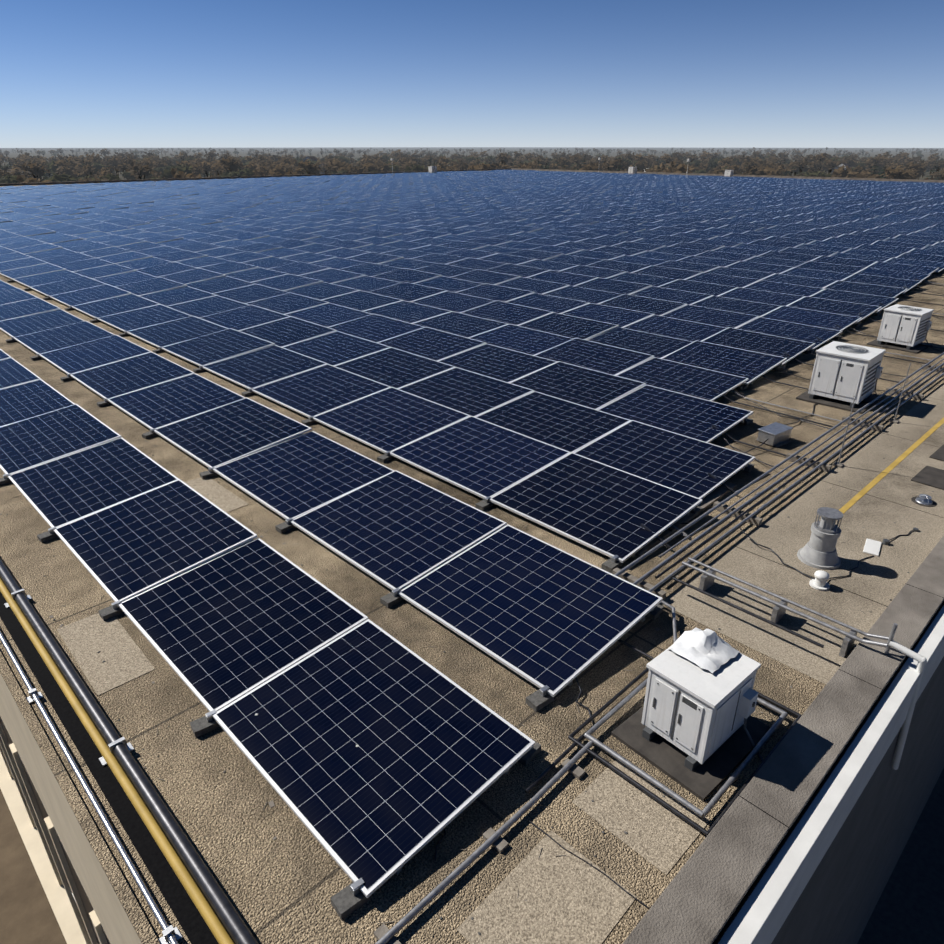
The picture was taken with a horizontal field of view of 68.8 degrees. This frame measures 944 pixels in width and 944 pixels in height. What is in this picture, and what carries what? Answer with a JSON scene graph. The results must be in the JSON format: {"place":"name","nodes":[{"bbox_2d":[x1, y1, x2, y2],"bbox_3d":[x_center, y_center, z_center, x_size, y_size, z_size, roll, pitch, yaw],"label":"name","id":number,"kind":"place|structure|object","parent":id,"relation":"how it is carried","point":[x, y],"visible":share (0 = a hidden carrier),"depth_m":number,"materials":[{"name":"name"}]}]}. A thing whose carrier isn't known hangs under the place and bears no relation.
{"place":"outdoors","nodes":[
{"label":"outdoors","id":0,"kind":"place"},
{"bbox_2d":[0,789,66,943],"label":"dirt yard","id":1,"kind":"structure","parent":0,"point":[27,915],"depth_m":18.79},
{"bbox_2d":[0,651,159,943],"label":"gravel strip","id":2,"kind":"object","parent":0,"point":[131,906],"depth_m":6.24,"materials":[{"name":"beige gravel"}]},
{"bbox_2d":[0,592,218,943],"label":"roof tar strip","id":3,"kind":"object","parent":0,"point":[190,919],"depth_m":6.48,"materials":[{"name":"black asphalt"}]},
{"bbox_2d":[303,156,317,161],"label":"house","id":4,"kind":"structure","parent":0,"point":[312,158],"depth_m":546.59,"materials":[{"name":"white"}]},
{"bbox_2d":[0,427,942,934],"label":"roof debris","id":5,"kind":"object","parent":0,"point":[444,651],"visible":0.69,"depth_m":8.05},
{"bbox_2d":[0,657,943,943],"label":"building walls","id":6,"kind":"structure","parent":0,"point":[838,899],"depth_m":10.49,"materials":[{"name":"beige concrete"}]},
{"bbox_2d":[0,170,943,943],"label":"roof deck","id":7,"kind":"structure","parent":6,"relation":"on","point":[264,880],"depth_m":7.56,"materials":[{"name":"beige concrete"}]},
{"bbox_2d":[0,558,257,943],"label":"pipes","id":8,"kind":"object","parent":7,"relation":"on","point":[115,750],"visible":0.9,"depth_m":6.45,"materials":[{"name":"yellow metal"}]},
{"bbox_2d":[57,477,709,943],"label":"membrane patches","id":9,"kind":"object","parent":7,"relation":"on","point":[569,899],"visible":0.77,"depth_m":6.00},
{"bbox_2d":[428,166,436,171],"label":"rooftop unit","id":10,"kind":"object","parent":7,"relation":"on","point":[432,168],"visible":0.88,"depth_m":156.50,"materials":[{"name":"grey metal"}]},
{"bbox_2d":[0,279,919,919],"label":"panel mounting feet","id":11,"kind":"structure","parent":7,"relation":"on","point":[348,899],"depth_m":9.19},
{"bbox_2d":[0,170,943,897],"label":"solar panels","id":12,"kind":"object","parent":7,"relation":"on","point":[450,326],"visible":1,"depth_m":16.06,"materials":[{"name":"blue glass"}]},
{"bbox_2d":[0,168,943,185],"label":"parapet","id":13,"kind":"structure","parent":7,"relation":"on","point":[236,177],"depth_m":131.02,"materials":[{"name":"concrete"}]},
{"bbox_2d":[391,158,689,173],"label":"distant poles","id":14,"kind":"object","parent":7,"relation":"on","point":[599,159],"visible":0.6,"depth_m":151.60,"materials":[{"name":"grey metal"}]},
{"bbox_2d":[628,167,636,172],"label":"rooftop unit","id":15,"kind":"object","parent":7,"relation":"on","point":[632,169],"visible":0.88,"depth_m":149.04,"materials":[{"name":"grey metal"}]},
{"bbox_2d":[373,266,943,943],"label":"conduit pipes","id":16,"kind":"object","parent":7,"relation":"on","point":[491,836],"visible":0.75,"depth_m":8.76,"materials":[{"name":"grey metal"}]},
{"bbox_2d":[435,268,943,907],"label":"loose cables","id":17,"kind":"object","parent":7,"relation":"on","point":[757,544],"visible":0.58,"depth_m":10.22,"materials":[{"name":"black rubber"}]},
{"bbox_2d":[641,628,762,770],"bbox_3d":[2.469,2.293,6.797,0.949,1.131,1.321,-23,34,-39],"label":"rooftop unit","id":18,"kind":"object","parent":7,"relation":"on","point":[701,697],"visible":0.96,"depth_m":6.75,"materials":[{"name":"grey metal"}]},
{"bbox_2d":[724,170,733,175],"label":"rooftop unit","id":19,"kind":"object","parent":7,"relation":"on","point":[729,172],"visible":0.9,"depth_m":135.24,"materials":[{"name":"grey metal"}]},
{"bbox_2d":[611,339,932,800],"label":"equipment pads","id":20,"kind":"object","parent":7,"relation":"on","point":[714,770],"visible":0.59,"depth_m":6.96,"materials":[{"name":"grey concrete"}]},
{"bbox_2d":[756,422,792,447],"bbox_3d":[6.251,-0.770,14.259,0.660,0.292,0.500,-18,30,-32],"label":"junction box","id":21,"kind":"object","parent":7,"relation":"on","point":[776,434],"visible":1,"depth_m":14.13,"materials":[{"name":"grey metal"}]},
{"bbox_2d":[622,536,943,943],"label":"parapet coping","id":22,"kind":"object","parent":7,"relation":"on","point":[746,872],"visible":1,"depth_m":6.37,"materials":[{"name":"stone"}]},
{"bbox_2d":[660,384,943,683],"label":"walkway pavers","id":23,"kind":"object","parent":7,"relation":"on","point":[780,530],"visible":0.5,"depth_m":10.24,"materials":[{"name":"beige concrete"}]},
{"bbox_2d":[839,417,943,512],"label":"yellow walkway line","id":24,"kind":"object","parent":23,"relation":"on","point":[871,484],"depth_m":13.05,"materials":[{"name":"paint"}]},
{"bbox_2d":[809,570,829,590],"bbox_3d":[4.842,1.482,9.567,0.258,0.230,0.258,-23,34,-39],"label":"small roof vent","id":25,"kind":"object","parent":7,"relation":"on","point":[819,582],"visible":1,"depth_m":9.53,"materials":[{"name":"white plastic"}]},
{"bbox_2d":[797,507,842,569],"bbox_3d":[5.146,0.938,10.073,0.591,0.781,0.591,-23,34,-39],"label":"roof vent stack","id":26,"kind":"object","parent":7,"relation":"on","point":[818,550],"visible":1,"depth_m":9.98,"materials":[{"name":"grey metal"}]},
{"bbox_2d":[808,341,891,407],"bbox_3d":[9.111,-2.260,16.332,1.304,1.214,1.727,-23,34,-39],"label":"rooftop unit","id":27,"kind":"object","parent":7,"relation":"on","point":[846,372],"visible":0.98,"depth_m":16.12,"materials":[{"name":"grey metal"}]},
{"bbox_2d":[877,304,938,350],"bbox_3d":[13.349,-4.336,20.840,1.150,1.114,1.609,-23,34,-39],"label":"rooftop unit","id":28,"kind":"object","parent":7,"relation":"on","point":[909,326],"visible":0.98,"depth_m":20.68,"materials":[{"name":"grey metal"}]},
{"bbox_2d":[911,494,936,506],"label":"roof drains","id":29,"kind":"object","parent":7,"relation":"on","point":[925,500],"visible":1,"depth_m":11.83,"materials":[{"name":"silver metal"}]},
{"bbox_2d":[911,445,943,489],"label":"roof patches","id":30,"kind":"object","parent":7,"relation":"on","point":[930,476],"visible":1,"depth_m":12.77,"materials":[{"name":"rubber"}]},
{"bbox_2d":[0,147,943,179],"bbox_3d":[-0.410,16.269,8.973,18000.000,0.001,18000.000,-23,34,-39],"label":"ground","id":31,"kind":"structure","parent":0,"point":[315,151],"depth_m":2575.28,"materials":[{"name":"brown soil"}]},
{"bbox_2d":[0,147,943,182],"bbox_3d":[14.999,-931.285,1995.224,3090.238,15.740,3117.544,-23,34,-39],"label":"tree line","id":32,"kind":"object","parent":31,"relation":"on","point":[228,162],"visible":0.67,"depth_m":383.02,"materials":[{"name":"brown plant"}]},
{"bbox_2d":[0,148,943,183],"bbox_3d":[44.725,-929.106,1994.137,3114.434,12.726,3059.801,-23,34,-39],"label":"trees","id":33,"kind":"object","parent":31,"relation":"on","point":[56,177],"visible":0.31,"depth_m":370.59,"materials":[{"name":"green plant"}]},
{"bbox_2d":[831,163,850,173],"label":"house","id":34,"kind":"structure","parent":31,"relation":"on","point":[844,164],"depth_m":371.96,"materials":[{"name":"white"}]},
{"bbox_2d":[0,273,943,941],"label":"roof dirt stains","id":35,"kind":"object","parent":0,"point":[524,527],"visible":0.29,"depth_m":11.12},
{"bbox_2d":[0,0,943,147],"label":"sky","id":36,"kind":"structure","parent":0,"point":[74,73],"materials":[{"name":"blue"}]},
{"bbox_2d":[863,527,918,555],"bbox_3d":[6.458,1.019,10.734,1.371,0.070,0.354,-17,30,-32],"label":"box","id":37,"kind":"object","parent":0,"point":[872,547],"visible":0.96,"depth_m":10.53,"materials":[{"name":"white plastic"}]}
]}

